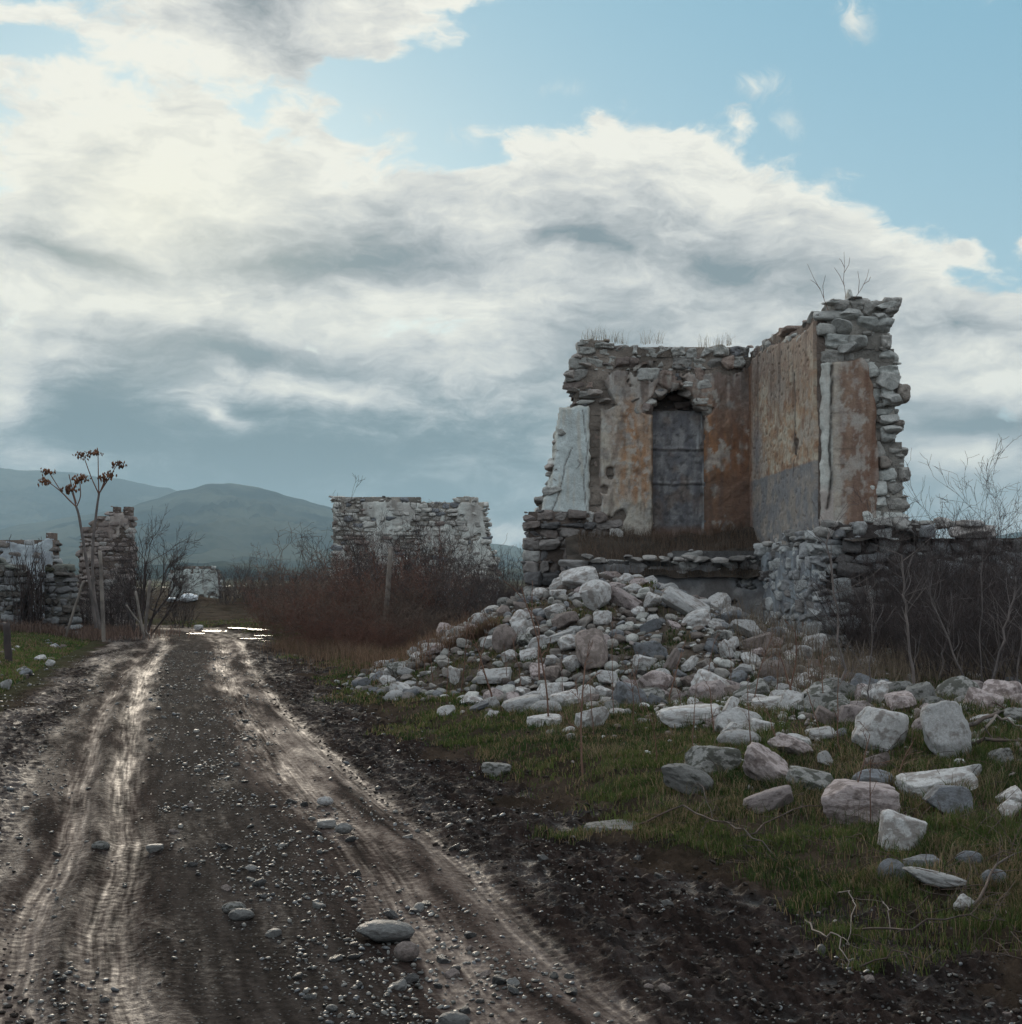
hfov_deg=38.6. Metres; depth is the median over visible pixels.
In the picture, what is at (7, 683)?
stone
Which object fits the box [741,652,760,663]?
rubble stone
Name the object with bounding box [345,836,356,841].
pebble
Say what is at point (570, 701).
rubble stone
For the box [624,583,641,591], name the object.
rubble stone
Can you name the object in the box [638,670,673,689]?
spilled stone
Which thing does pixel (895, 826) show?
boulder
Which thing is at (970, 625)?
bare bush
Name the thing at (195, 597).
stone
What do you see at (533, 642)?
rubble stone
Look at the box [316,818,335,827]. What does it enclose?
stone
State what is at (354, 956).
pebble
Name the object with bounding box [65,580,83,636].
wooden post
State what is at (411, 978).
pebble
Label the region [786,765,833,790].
stone slab
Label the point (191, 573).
ruined wall
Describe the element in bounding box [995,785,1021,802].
loose stone
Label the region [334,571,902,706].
rubble
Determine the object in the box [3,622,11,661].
wooden post
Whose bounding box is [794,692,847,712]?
spilled stone
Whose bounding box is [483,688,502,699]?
rubble stone
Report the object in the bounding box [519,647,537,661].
rubble stone
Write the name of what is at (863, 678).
spilled stone
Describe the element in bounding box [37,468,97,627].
seed stalk
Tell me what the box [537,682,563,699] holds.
stone
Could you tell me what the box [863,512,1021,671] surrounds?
bare bush
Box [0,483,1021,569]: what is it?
hills
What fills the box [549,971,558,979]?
pebble
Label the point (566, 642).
rubble stone
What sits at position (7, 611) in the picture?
stone pier
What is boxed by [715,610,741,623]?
rubble stone
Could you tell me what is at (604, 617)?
rubble stone
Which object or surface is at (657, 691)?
spilled stone
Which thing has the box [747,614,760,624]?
rubble stone
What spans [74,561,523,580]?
hills
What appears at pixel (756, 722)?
stone
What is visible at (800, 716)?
rubble
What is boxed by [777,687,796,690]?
spilled stone
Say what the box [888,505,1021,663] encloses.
bare bush
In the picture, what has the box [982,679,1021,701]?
spilled stone
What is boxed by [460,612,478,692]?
dry weed
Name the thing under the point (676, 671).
dry weed
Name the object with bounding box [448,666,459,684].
stone
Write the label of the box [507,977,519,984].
pebble
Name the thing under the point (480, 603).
bare bush
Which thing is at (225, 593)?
bare bush
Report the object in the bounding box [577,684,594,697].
rubble stone
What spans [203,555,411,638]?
bramble bush
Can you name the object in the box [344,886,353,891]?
pebble
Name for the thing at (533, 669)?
rubble stone
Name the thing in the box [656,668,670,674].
rubble stone
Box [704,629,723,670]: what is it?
dry weed
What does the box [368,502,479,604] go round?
bare bush
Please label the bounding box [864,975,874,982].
pebble
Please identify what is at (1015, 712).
spilled stone
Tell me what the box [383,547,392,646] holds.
wooden post
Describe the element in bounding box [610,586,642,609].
rubble stone
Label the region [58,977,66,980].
pebble
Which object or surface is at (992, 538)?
bare bush
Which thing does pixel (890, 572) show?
bare bush
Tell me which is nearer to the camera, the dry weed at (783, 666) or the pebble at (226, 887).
the pebble at (226, 887)
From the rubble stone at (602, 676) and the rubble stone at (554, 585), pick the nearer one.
the rubble stone at (602, 676)
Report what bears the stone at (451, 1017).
on the muddy road
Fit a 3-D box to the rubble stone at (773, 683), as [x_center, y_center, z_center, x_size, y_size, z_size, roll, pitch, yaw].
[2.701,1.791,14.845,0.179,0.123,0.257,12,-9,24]
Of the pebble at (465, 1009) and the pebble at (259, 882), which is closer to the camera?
the pebble at (465, 1009)
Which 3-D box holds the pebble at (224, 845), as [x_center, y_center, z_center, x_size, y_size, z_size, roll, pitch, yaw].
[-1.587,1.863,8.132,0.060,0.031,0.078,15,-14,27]
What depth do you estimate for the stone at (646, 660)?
16.03 m
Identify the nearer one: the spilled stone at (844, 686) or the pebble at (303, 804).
the pebble at (303, 804)
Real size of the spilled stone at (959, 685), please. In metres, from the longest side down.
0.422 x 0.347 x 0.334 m
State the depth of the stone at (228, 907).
6.54 m
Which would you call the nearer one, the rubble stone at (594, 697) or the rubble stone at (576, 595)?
the rubble stone at (594, 697)
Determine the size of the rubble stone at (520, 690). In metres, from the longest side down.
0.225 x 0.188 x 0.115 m
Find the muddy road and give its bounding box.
[0,623,1021,1023]
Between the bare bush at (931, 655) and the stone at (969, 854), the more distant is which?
the bare bush at (931, 655)
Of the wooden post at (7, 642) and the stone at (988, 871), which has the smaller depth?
the stone at (988, 871)
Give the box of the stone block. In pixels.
[821,779,900,823]
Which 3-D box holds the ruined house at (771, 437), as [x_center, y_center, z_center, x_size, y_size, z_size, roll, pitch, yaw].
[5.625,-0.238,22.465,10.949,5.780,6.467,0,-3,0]
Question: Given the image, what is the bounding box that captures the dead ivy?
[2,536,55,629]
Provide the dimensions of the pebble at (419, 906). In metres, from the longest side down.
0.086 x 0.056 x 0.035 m
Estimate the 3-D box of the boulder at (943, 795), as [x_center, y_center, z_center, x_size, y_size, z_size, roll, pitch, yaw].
[2.468,1.634,8.257,0.281,0.175,0.219,0,-5,8]
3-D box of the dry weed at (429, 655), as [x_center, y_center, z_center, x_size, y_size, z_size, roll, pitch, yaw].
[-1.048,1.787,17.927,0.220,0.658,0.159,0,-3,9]
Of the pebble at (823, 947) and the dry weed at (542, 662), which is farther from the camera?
the dry weed at (542, 662)
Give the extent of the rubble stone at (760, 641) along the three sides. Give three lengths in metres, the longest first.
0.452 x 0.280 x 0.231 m
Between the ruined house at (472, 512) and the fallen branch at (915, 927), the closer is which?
the fallen branch at (915, 927)
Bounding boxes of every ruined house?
[75,506,138,626]
[328,496,501,609]
[521,289,1021,654]
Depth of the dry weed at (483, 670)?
15.73 m
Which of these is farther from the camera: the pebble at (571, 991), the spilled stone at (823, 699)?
the spilled stone at (823, 699)
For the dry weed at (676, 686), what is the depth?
12.94 m
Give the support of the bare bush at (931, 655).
on the ground at (680, 858)
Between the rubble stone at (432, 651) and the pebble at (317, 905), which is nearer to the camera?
the pebble at (317, 905)
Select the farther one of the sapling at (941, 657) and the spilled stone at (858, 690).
the sapling at (941, 657)
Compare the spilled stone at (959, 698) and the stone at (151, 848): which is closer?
the stone at (151, 848)
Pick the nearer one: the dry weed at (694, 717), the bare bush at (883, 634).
the dry weed at (694, 717)
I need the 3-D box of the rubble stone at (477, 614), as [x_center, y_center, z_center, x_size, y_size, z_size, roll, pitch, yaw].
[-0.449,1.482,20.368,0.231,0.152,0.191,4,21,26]
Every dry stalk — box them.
[808,266,827,308]
[835,259,849,295]
[854,270,869,298]
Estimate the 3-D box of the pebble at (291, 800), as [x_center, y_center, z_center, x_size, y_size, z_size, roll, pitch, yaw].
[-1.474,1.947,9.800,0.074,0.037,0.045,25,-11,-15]
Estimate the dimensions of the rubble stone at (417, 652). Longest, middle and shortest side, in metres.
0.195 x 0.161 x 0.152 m
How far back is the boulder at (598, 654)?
16.30 m
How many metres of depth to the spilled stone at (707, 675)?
15.13 m
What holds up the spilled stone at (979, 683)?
on the ground at (680, 858)
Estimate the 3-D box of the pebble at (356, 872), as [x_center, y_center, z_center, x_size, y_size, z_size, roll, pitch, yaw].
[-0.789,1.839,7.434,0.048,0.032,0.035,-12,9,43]
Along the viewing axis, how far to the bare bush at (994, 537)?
19.19 m
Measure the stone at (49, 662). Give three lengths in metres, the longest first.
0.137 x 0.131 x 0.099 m
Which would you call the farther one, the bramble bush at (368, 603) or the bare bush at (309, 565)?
the bare bush at (309, 565)
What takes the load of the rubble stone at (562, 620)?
on the ground at (680, 858)
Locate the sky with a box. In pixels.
[0,0,1021,548]
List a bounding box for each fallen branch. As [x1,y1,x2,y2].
[638,800,794,871]
[684,783,722,817]
[742,794,822,837]
[804,919,849,967]
[836,890,872,954]
[851,892,1010,936]
[855,898,891,943]
[931,700,1004,753]
[952,838,1021,906]
[971,726,1021,745]
[975,714,1021,738]
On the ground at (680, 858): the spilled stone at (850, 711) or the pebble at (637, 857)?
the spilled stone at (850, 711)
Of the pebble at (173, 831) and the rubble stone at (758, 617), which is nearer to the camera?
the pebble at (173, 831)
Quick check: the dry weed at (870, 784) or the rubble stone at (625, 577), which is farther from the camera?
the rubble stone at (625, 577)
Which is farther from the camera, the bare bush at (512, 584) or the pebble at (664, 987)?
the bare bush at (512, 584)
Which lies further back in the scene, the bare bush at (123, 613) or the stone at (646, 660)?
the bare bush at (123, 613)
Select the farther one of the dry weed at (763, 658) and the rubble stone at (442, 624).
the rubble stone at (442, 624)
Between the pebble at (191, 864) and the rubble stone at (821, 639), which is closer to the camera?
the pebble at (191, 864)
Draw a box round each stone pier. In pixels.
[0,557,30,628]
[41,564,81,634]
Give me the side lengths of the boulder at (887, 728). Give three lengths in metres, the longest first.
0.356 x 0.313 x 0.280 m
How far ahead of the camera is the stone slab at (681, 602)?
17.87 m
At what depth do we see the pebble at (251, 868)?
7.46 m
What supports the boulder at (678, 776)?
on the ground at (680, 858)
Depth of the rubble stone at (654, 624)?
17.25 m
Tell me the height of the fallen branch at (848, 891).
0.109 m
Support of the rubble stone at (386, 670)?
on the ground at (680, 858)
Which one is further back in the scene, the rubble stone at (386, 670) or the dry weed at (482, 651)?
the rubble stone at (386, 670)
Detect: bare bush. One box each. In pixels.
[32,573,90,618]
[68,559,136,627]
[76,541,161,629]
[77,545,150,629]
[151,579,210,627]
[204,565,254,604]
[205,543,267,597]
[214,565,270,607]
[250,552,286,595]
[264,542,320,604]
[264,562,303,605]
[279,522,386,590]
[314,523,428,597]
[322,473,485,592]
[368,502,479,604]
[401,502,522,615]
[454,561,525,622]
[462,541,523,611]
[482,559,526,603]
[757,483,972,658]
[803,535,941,660]
[820,496,1021,660]
[822,533,974,667]
[835,516,1009,651]
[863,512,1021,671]
[868,435,1021,656]
[877,585,996,681]
[879,472,1021,646]
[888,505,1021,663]
[899,536,1021,671]
[900,529,1021,682]
[911,557,1021,680]
[925,508,1021,660]
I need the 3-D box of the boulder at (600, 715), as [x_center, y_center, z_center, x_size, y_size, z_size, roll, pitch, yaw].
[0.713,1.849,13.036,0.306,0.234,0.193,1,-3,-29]
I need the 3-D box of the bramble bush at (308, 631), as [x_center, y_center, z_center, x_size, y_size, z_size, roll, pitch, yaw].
[-3.320,1.776,31.517,4.619,2.775,3.850,1,-3,-17]
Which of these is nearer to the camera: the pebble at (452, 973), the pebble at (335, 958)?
the pebble at (452, 973)
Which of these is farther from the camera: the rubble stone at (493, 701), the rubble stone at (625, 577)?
the rubble stone at (625, 577)
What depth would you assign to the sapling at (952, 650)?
14.17 m
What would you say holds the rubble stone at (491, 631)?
on the ground at (680, 858)
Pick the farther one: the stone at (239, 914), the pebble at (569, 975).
the stone at (239, 914)
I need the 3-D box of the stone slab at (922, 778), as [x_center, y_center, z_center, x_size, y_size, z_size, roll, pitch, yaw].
[2.567,1.616,8.796,0.460,0.113,0.331,-10,4,-9]
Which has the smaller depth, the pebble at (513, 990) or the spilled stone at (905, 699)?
the pebble at (513, 990)
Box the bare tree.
[94,504,214,635]
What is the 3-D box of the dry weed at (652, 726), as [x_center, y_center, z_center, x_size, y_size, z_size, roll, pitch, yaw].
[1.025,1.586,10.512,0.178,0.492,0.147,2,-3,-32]
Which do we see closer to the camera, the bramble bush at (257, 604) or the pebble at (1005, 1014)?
the pebble at (1005, 1014)
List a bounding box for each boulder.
[492,624,516,652]
[559,566,598,588]
[574,706,608,728]
[575,628,608,670]
[579,579,611,610]
[661,763,712,794]
[685,745,741,774]
[708,592,730,608]
[730,619,762,637]
[742,742,788,783]
[758,660,792,678]
[767,733,813,755]
[851,706,908,751]
[861,683,888,703]
[877,809,926,850]
[920,700,971,757]
[922,785,972,813]
[968,764,981,774]
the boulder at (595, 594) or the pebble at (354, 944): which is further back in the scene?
the boulder at (595, 594)
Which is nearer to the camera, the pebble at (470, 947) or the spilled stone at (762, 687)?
the pebble at (470, 947)
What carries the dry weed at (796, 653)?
on the ground at (680, 858)
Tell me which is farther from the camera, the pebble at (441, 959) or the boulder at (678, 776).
the boulder at (678, 776)
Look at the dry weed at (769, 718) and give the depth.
10.39 m
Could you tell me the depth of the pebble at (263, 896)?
6.84 m
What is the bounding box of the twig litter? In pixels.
[444,671,1021,962]
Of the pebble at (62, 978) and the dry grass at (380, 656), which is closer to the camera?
the pebble at (62, 978)
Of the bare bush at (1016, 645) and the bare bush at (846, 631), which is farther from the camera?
the bare bush at (846, 631)
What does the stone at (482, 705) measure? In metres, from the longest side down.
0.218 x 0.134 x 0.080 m
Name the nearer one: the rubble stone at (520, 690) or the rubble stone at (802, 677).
the rubble stone at (802, 677)
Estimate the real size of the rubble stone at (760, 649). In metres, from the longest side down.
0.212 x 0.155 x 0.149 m
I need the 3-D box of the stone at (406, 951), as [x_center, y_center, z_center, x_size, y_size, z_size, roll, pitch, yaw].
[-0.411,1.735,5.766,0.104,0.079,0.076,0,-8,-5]
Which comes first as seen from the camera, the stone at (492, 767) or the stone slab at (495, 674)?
the stone at (492, 767)
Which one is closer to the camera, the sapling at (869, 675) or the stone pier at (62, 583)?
the sapling at (869, 675)
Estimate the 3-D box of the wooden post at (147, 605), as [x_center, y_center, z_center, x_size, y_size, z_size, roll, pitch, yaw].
[-9.207,2.518,36.923,0.207,1.603,0.082,0,-3,0]
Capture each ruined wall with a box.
[0,532,62,617]
[168,566,222,598]
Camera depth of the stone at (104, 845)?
8.06 m
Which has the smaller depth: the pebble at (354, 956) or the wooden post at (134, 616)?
the pebble at (354, 956)
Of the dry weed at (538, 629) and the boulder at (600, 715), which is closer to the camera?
the boulder at (600, 715)
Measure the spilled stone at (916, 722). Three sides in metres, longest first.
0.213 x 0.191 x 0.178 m
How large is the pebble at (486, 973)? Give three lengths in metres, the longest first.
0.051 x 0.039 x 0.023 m
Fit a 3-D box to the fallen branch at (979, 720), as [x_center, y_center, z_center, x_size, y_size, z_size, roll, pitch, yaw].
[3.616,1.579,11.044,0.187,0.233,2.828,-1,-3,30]
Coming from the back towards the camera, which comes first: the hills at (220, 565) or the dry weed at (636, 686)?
the hills at (220, 565)
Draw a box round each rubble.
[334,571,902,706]
[460,603,1021,816]
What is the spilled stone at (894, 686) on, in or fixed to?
on the ground at (680, 858)
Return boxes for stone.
[0,679,11,689]
[19,668,32,674]
[34,654,46,660]
[45,659,55,666]
[91,841,109,849]
[146,843,163,852]
[180,593,197,601]
[194,625,202,629]
[221,901,245,913]
[228,908,253,920]
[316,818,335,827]
[317,796,332,805]
[335,823,352,833]
[352,677,370,686]
[356,920,414,942]
[370,670,383,680]
[380,675,395,684]
[383,668,391,675]
[384,690,402,700]
[387,661,413,676]
[389,682,410,690]
[394,941,419,961]
[397,667,414,675]
[400,687,418,697]
[403,680,415,684]
[408,647,419,656]
[410,651,420,658]
[428,644,448,656]
[436,622,450,635]
[437,705,455,716]
[438,1011,470,1023]
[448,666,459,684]
[460,695,483,704]
[469,701,488,711]
[472,612,482,616]
[472,617,487,623]
[480,635,492,648]
[481,605,498,612]
[481,762,511,776]
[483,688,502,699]
[484,697,499,707]
[486,710,499,716]
[488,627,495,635]
[496,605,509,616]
[497,597,508,606]
[501,649,516,662]
[501,694,539,712]
[506,691,519,699]
[509,609,532,623]
[511,619,532,634]
[513,602,525,609]
[514,686,530,695]
[516,598,530,602]
[516,633,532,645]
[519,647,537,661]
[520,676,531,684]
[522,691,536,695]
[523,591,531,597]
[526,626,539,632]
[527,635,547,649]
[527,713,561,727]
[529,663,545,679]
[530,700,561,713]
[533,587,546,597]
[535,616,544,623]
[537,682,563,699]
[542,665,561,681]
[544,604,565,618]
[544,654,558,665]
[549,580,560,589]
[549,589,566,598]
[549,689,581,700]
[550,695,564,702]
[551,611,578,629]
[557,634,575,650]
[561,682,574,689]
[561,699,580,707]
[562,655,580,671]
[563,726,574,730]
[569,626,585,632]
[571,592,581,600]
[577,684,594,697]
[583,693,599,702]
[593,610,611,625]
[595,685,611,696]
[596,670,619,683]
[603,571,614,580]
[604,634,610,643]
[604,700,618,710]
[609,582,626,587]
[609,708,624,713]
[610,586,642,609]
[610,681,647,705]
[616,573,633,583]
[623,679,643,688]
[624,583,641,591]
[629,578,648,584]
[630,606,644,616]
[631,662,646,676]
[633,654,657,669]
[634,640,667,657]
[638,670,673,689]
[639,618,661,632]
[641,687,665,698]
[643,592,660,606]
[644,575,657,583]
[646,614,658,621]
[647,693,666,704]
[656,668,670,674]
[659,582,679,589]
[662,647,680,670]
[666,620,680,628]
[670,692,688,700]
[680,675,693,686]
[682,609,710,627]
[687,697,698,704]
[688,679,726,700]
[691,669,729,685]
[699,599,710,608]
[702,663,714,671]
[704,640,718,653]
[704,716,716,726]
[705,621,721,629]
[710,618,724,622]
[711,630,727,639]
[714,707,761,731]
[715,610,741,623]
[717,729,760,745]
[718,639,734,659]
[720,606,741,613]
[720,722,747,732]
[722,696,738,711]
[724,685,740,695]
[726,680,739,685]
[728,636,741,648]
[728,670,746,682]
[732,664,752,674]
[733,679,769,697]
[739,693,766,703]
[740,632,774,652]
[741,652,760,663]
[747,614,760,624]
[750,718,773,731]
[751,647,764,656]
[761,676,776,681]
[768,681,779,690]
[769,690,783,695]
[775,683,799,691]
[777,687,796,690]
[778,690,803,711]
[787,733,810,744]
[789,672,808,682]
[791,645,812,658]
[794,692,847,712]
[802,633,829,653]
[802,681,833,697]
[805,726,836,739]
[813,705,836,723]
[817,750,832,765]
[823,656,842,668]
[823,677,844,682]
[824,699,849,712]
[831,679,856,698]
[836,704,865,726]
[836,728,846,735]
[849,673,878,685]
[850,700,874,706]
[851,769,894,785]
[855,683,866,700]
[863,752,889,768]
[877,858,906,882]
[884,690,915,711]
[888,681,911,692]
[903,854,940,867]
[904,681,935,699]
[911,717,921,731]
[913,708,920,719]
[922,696,943,703]
[935,676,979,700]
[948,525,996,537]
[953,893,973,911]
[954,695,964,702]
[955,850,982,865]
[956,520,984,526]
[963,687,1004,709]
[970,714,995,722]
[972,680,982,688]
[980,869,1007,884]
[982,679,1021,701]
[987,748,1013,764]
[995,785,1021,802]
[997,799,1020,817]
[1001,677,1020,681]
[1004,707,1021,722]
[1011,694,1021,704]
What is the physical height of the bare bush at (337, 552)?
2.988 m
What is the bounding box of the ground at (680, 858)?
[0,580,1021,1009]
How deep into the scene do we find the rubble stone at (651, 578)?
20.28 m
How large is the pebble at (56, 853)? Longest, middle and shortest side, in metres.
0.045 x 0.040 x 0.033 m
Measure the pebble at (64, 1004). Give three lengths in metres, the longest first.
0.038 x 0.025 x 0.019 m
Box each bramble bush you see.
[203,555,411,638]
[232,547,375,638]
[248,522,431,632]
[248,522,485,638]
[250,535,445,641]
[269,557,486,646]
[285,595,400,650]
[301,519,511,637]
[303,520,525,644]
[324,608,429,650]
[347,577,468,648]
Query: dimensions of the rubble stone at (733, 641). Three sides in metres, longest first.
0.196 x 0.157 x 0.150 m
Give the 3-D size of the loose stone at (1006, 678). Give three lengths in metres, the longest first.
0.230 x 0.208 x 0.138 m
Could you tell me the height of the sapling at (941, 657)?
1.093 m
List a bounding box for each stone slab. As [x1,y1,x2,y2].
[476,667,511,683]
[545,628,575,643]
[583,819,634,832]
[657,704,719,728]
[660,586,709,615]
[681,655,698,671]
[743,785,793,813]
[751,695,781,711]
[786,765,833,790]
[895,766,978,798]
[902,866,965,888]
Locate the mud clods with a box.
[0,666,1021,1023]
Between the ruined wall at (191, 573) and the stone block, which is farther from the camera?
the ruined wall at (191, 573)
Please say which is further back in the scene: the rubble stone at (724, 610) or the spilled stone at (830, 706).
the rubble stone at (724, 610)
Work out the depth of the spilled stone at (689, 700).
14.02 m
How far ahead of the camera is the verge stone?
26.17 m
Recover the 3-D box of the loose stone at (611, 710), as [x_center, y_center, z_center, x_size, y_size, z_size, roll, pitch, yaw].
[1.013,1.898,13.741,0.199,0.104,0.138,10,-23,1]
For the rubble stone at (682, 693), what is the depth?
14.68 m
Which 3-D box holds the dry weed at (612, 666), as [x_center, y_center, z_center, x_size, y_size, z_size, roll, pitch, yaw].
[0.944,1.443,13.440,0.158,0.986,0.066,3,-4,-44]
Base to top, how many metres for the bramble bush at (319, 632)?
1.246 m
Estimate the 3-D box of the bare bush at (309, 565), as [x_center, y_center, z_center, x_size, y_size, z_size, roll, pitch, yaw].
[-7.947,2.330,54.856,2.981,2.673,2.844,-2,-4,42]
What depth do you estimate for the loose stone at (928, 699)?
11.71 m
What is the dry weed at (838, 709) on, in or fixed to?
on the ground at (680, 858)
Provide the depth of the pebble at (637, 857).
7.68 m
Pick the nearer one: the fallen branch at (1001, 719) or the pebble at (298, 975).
the pebble at (298, 975)
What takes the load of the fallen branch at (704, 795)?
on the ground at (680, 858)
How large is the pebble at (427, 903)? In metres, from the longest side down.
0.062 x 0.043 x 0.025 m
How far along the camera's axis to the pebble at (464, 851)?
7.91 m
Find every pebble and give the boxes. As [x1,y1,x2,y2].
[52,851,60,856]
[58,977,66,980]
[58,1002,67,1007]
[99,997,109,1002]
[169,829,179,832]
[187,862,197,866]
[219,843,232,848]
[221,884,231,890]
[245,864,256,871]
[252,879,265,885]
[257,894,266,898]
[265,928,281,937]
[286,799,296,803]
[293,972,302,979]
[300,802,307,806]
[303,994,316,999]
[312,902,324,908]
[313,830,321,835]
[326,1004,337,1011]
[328,954,342,961]
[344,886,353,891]
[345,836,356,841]
[347,954,360,958]
[349,941,358,946]
[351,981,362,988]
[352,869,360,875]
[385,910,398,918]
[389,979,406,990]
[402,834,412,838]
[402,973,418,983]
[408,908,420,913]
[413,902,423,911]
[422,901,430,906]
[433,982,442,988]
[436,955,449,963]
[444,968,459,978]
[449,843,459,850]
[450,965,460,970]
[459,849,468,854]
[459,1005,470,1013]
[464,932,476,938]
[465,945,472,951]
[475,998,483,1003]
[479,970,490,976]
[492,974,506,984]
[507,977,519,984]
[507,984,519,994]
[538,854,547,860]
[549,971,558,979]
[564,973,574,978]
[565,987,576,995]
[632,855,640,860]
[644,983,653,988]
[654,872,662,878]
[659,983,670,992]
[661,899,673,905]
[817,944,825,954]
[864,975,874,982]
[1002,1011,1011,1016]
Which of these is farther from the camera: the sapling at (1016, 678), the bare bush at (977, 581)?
the bare bush at (977, 581)
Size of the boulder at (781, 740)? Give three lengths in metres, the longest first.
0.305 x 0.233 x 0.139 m
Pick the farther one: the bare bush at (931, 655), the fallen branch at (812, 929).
the bare bush at (931, 655)
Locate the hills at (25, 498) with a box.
[0,468,175,528]
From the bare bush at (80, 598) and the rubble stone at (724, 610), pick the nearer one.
the rubble stone at (724, 610)
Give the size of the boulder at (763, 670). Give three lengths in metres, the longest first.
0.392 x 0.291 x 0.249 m
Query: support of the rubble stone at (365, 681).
on the ground at (680, 858)
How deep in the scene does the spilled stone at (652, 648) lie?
16.29 m
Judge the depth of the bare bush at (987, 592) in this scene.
15.80 m
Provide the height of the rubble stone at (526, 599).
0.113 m
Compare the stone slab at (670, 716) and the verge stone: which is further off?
the verge stone
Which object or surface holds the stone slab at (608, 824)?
on the ground at (680, 858)
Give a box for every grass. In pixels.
[0,616,208,641]
[255,601,504,684]
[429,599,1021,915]
[572,519,763,577]
[580,326,730,347]
[715,592,1021,691]
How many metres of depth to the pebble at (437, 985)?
5.39 m
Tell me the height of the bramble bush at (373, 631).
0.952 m
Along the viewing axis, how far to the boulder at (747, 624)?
17.19 m
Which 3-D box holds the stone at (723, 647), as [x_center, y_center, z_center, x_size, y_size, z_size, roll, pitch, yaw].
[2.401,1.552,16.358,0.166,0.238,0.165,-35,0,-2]
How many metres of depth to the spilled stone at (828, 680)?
13.95 m
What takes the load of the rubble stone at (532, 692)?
on the ground at (680, 858)
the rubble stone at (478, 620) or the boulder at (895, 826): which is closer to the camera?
the boulder at (895, 826)
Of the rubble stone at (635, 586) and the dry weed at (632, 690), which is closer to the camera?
the dry weed at (632, 690)
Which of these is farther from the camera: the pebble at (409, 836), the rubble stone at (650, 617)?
the rubble stone at (650, 617)
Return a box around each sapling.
[784,497,884,684]
[826,568,896,703]
[872,532,942,683]
[908,560,975,679]
[928,588,964,684]
[943,516,1011,681]
[964,546,1021,679]
[965,585,1021,682]
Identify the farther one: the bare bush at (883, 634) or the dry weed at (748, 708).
the bare bush at (883, 634)
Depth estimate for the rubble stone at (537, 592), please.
19.95 m
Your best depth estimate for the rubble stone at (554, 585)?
20.03 m
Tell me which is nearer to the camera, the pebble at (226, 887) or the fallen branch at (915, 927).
the fallen branch at (915, 927)
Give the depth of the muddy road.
6.95 m
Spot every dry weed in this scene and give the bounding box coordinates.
[419,633,433,680]
[446,641,453,703]
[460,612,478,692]
[467,625,492,696]
[477,630,489,684]
[501,630,520,685]
[503,580,550,716]
[530,607,545,680]
[558,641,599,778]
[587,677,593,735]
[606,615,616,713]
[622,660,636,721]
[627,662,643,713]
[639,700,663,760]
[659,665,680,704]
[668,640,685,700]
[691,684,704,744]
[700,673,716,733]
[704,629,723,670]
[742,674,751,742]
[754,624,777,696]
[756,696,780,752]
[768,635,783,689]
[771,640,791,689]
[785,620,806,689]
[803,683,818,727]
[809,636,828,692]
[833,664,848,750]
[857,721,891,781]
[862,755,876,823]
[899,733,922,772]
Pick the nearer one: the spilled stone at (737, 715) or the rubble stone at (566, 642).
the spilled stone at (737, 715)
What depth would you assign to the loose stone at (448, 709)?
14.81 m
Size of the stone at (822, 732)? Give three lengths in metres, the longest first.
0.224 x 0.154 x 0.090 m
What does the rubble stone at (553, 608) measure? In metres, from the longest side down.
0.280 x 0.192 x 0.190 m
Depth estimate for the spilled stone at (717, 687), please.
14.61 m
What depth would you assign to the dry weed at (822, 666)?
12.53 m
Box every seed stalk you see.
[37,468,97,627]
[72,448,126,628]
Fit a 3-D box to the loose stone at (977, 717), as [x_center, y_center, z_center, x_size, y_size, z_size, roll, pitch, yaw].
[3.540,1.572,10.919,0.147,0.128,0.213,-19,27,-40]
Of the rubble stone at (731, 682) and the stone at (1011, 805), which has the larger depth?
the rubble stone at (731, 682)
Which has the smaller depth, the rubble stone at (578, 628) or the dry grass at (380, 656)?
the rubble stone at (578, 628)
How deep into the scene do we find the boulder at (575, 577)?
19.74 m
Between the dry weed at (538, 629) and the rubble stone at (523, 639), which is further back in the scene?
the rubble stone at (523, 639)
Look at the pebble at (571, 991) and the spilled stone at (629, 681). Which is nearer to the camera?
the pebble at (571, 991)
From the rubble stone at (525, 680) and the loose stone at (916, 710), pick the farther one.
the rubble stone at (525, 680)
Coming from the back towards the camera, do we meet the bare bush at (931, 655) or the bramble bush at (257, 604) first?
the bramble bush at (257, 604)
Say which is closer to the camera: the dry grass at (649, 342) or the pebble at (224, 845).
the pebble at (224, 845)
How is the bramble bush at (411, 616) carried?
on the ground at (680, 858)
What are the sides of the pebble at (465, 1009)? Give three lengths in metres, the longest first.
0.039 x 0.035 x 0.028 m
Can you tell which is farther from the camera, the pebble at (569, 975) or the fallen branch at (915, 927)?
the fallen branch at (915, 927)
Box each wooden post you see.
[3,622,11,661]
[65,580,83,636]
[98,550,105,641]
[125,605,151,637]
[134,591,144,637]
[144,580,150,636]
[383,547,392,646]
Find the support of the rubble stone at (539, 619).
on the ground at (680, 858)
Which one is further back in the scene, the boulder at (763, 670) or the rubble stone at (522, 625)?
the rubble stone at (522, 625)
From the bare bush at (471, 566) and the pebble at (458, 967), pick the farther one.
the bare bush at (471, 566)
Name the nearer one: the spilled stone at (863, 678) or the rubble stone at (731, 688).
the spilled stone at (863, 678)
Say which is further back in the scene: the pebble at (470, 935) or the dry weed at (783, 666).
the dry weed at (783, 666)

